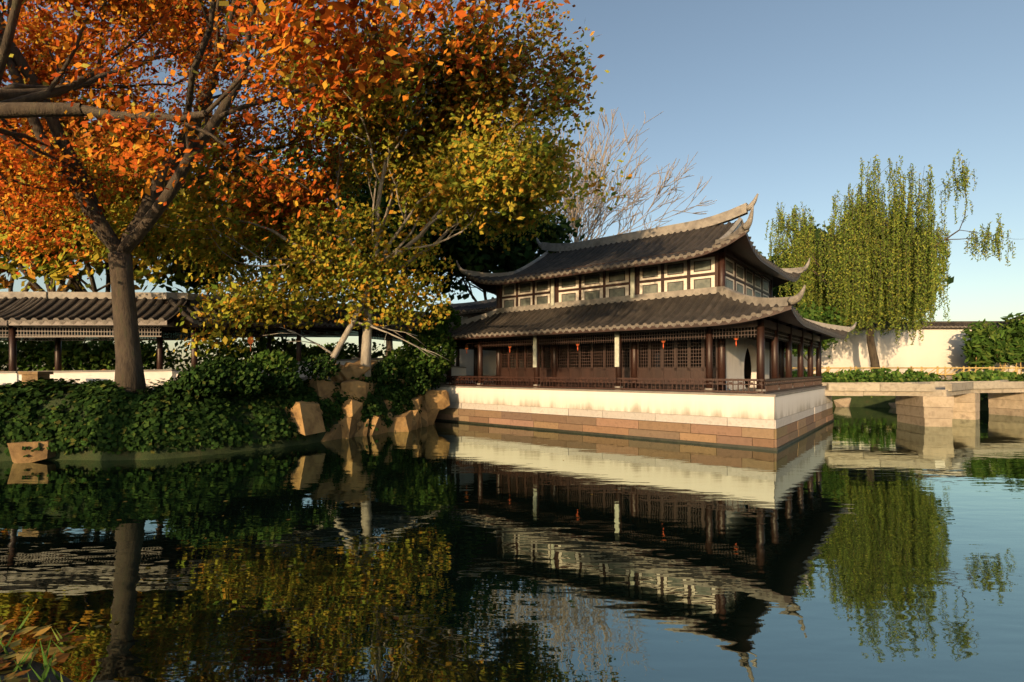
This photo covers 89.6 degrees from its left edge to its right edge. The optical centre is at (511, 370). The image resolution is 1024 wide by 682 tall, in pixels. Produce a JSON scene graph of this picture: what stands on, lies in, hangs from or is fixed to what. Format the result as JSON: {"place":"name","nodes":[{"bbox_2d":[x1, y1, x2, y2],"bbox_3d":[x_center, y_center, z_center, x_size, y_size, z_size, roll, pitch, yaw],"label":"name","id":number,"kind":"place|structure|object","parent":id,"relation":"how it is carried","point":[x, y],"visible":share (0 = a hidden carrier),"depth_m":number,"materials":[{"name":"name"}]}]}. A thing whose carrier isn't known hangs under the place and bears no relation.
{"place":"outdoors","nodes":[
{"label":"outdoors","id":0,"kind":"place"},
{"bbox_2d":[0,118,32,291],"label":"tree","id":1,"kind":"object","parent":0,"point":[10,289],"visible":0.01,"depth_m":33.45,"materials":[{"name":"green plant"}]},
{"bbox_2d":[0,607,117,681],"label":"grass","id":2,"kind":"structure","parent":0,"point":[21,665],"depth_m":2.98,"materials":[{"name":"plant"}]},
{"bbox_2d":[0,53,205,291],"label":"tree","id":3,"kind":"object","parent":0,"point":[5,282],"visible":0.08,"depth_m":25.53,"materials":[{"name":"orange plant"}]},
{"bbox_2d":[0,353,449,462],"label":"bank","id":4,"kind":"structure","parent":0,"point":[194,412],"depth_m":12.88,"materials":[{"name":"green plant"}]},
{"bbox_2d":[0,129,231,368],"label":"tree","id":5,"kind":"object","parent":4,"relation":"on","point":[76,285],"visible":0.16,"depth_m":22.18,"materials":[{"name":"orange plant"}]},
{"bbox_2d":[0,0,361,279],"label":"tree","id":6,"kind":"object","parent":4,"relation":"on","point":[17,100],"visible":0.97,"depth_m":8.76,"materials":[{"name":"orange plant"}]},
{"bbox_2d":[0,336,397,370],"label":"hedge","id":7,"kind":"object","parent":4,"relation":"on","point":[31,355],"visible":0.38,"depth_m":18.59,"materials":[{"name":"green plant"}]},
{"bbox_2d":[0,292,465,390],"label":"corridor","id":8,"kind":"object","parent":4,"relation":"on","point":[58,318],"visible":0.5,"depth_m":15.11,"materials":[{"name":"tile"}]},
{"bbox_2d":[0,0,554,392],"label":"autumn tree","id":9,"kind":"object","parent":4,"relation":"on","point":[129,374],"visible":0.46,"depth_m":12.43,"materials":[{"name":"brown plant"}]},
{"bbox_2d":[18,0,631,378],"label":"leaning tree","id":10,"kind":"object","parent":4,"relation":"on","point":[451,126],"visible":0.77,"depth_m":16.09,"materials":[{"name":"yellow plant"}]},
{"bbox_2d":[201,304,461,386],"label":"shrubs","id":11,"kind":"object","parent":4,"relation":"on","point":[266,361],"visible":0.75,"depth_m":19.64,"materials":[{"name":"green plant"}]},
{"bbox_2d":[0,407,1023,681],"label":"pond water","id":12,"kind":"structure","parent":0,"point":[864,545],"depth_m":5.78,"materials":[{"name":"green liquid"}]},
{"bbox_2d":[0,457,639,626],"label":"floating leaves","id":13,"kind":"object","parent":12,"relation":"on","point":[394,617],"visible":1,"depth_m":5.21,"materials":[{"name":"plant"}]},
{"bbox_2d":[410,193,856,450],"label":"pavilion","id":14,"kind":"structure","parent":12,"relation":"in","point":[694,332],"depth_m":17.49,"materials":[{"name":"wood"}]},
{"bbox_2d":[822,380,1023,426],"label":"bridge","id":15,"kind":"structure","parent":12,"relation":"in","point":[937,404],"depth_m":20.38,"materials":[{"name":"stone"}]},
{"bbox_2d":[0,0,1023,370],"label":"sky","id":16,"kind":"structure","parent":0,"point":[780,101],"materials":[{"name":"blue"}]},
{"bbox_2d":[792,367,1023,410],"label":"bank","id":17,"kind":"structure","parent":0,"point":[878,375],"depth_m":29.21,"materials":[{"name":"green plant"}]},
{"bbox_2d":[117,121,356,344],"bbox_3d":[-15.705,-6.491,32.381,13.370,14.221,15.990,0,0,0],"label":"tree","id":18,"kind":"object","parent":17,"relation":"on","point":[193,284],"visible":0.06,"depth_m":28.78,"materials":[{"name":"yellow plant"}]},
{"bbox_2d":[235,133,500,356],"bbox_3d":[-7.875,-6.987,33.875,15.239,15.247,15.188,0,0,0],"label":"tree","id":19,"kind":"object","parent":17,"relation":"on","point":[459,250],"visible":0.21,"depth_m":30.92,"materials":[{"name":"green plant"}]},
{"bbox_2d":[425,202,584,300],"bbox_3d":[-1.390,-6.718,36.371,12.421,14.712,14.125,0,0,0],"label":"tree","id":20,"kind":"object","parent":17,"relation":"on","point":[518,255],"visible":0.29,"depth_m":33.00,"materials":[{"name":"green plant"}]},
{"bbox_2d":[439,102,716,294],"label":"bare tree","id":21,"kind":"object","parent":17,"relation":"on","point":[600,206],"visible":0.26,"depth_m":45.51,"materials":[{"name":"grey plant"}]},
{"bbox_2d":[758,218,850,325],"bbox_3d":[24.946,-5.558,40.900,9.587,12.779,10.792,0,0,0],"label":"tree","id":22,"kind":"object","parent":17,"relation":"on","point":[817,235],"visible":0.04,"depth_m":39.93,"materials":[{"name":"green plant"}]},
{"bbox_2d":[792,301,843,372],"bbox_3d":[17.699,-1.649,30.743,3.680,4.954,3.393,0,0,0],"label":"tree","id":23,"kind":"object","parent":17,"relation":"on","point":[810,313],"visible":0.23,"depth_m":30.06,"materials":[{"name":"green plant"}]},
{"bbox_2d":[765,149,1015,372],"bbox_3d":[22.690,-6.042,32.000,12.761,13.747,7.970,0,0,0],"label":"willow","id":24,"kind":"object","parent":17,"relation":"on","point":[871,265],"visible":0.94,"depth_m":30.31,"materials":[{"name":"green plant"}]},
{"bbox_2d":[854,251,953,320],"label":"tree","id":25,"kind":"object","parent":17,"relation":"on","point":[950,280],"visible":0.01,"depth_m":40.35,"materials":[{"name":"green plant"}]},
{"bbox_2d":[792,314,1023,379],"bbox_3d":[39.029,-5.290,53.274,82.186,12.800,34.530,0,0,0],"label":"garden wall","id":26,"kind":"structure","parent":17,"relation":"on","point":[940,344],"depth_m":36.97,"materials":[{"name":"paint"}]},
{"bbox_2d":[792,366,1023,379],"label":"bamboo fence","id":27,"kind":"object","parent":17,"relation":"on","point":[828,368],"visible":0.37,"depth_m":31.62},
{"bbox_2d":[959,312,1023,373],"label":"bush","id":28,"kind":"object","parent":17,"relation":"on","point":[981,348],"visible":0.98,"depth_m":33.95,"materials":[{"name":"green plant"}]}
]}

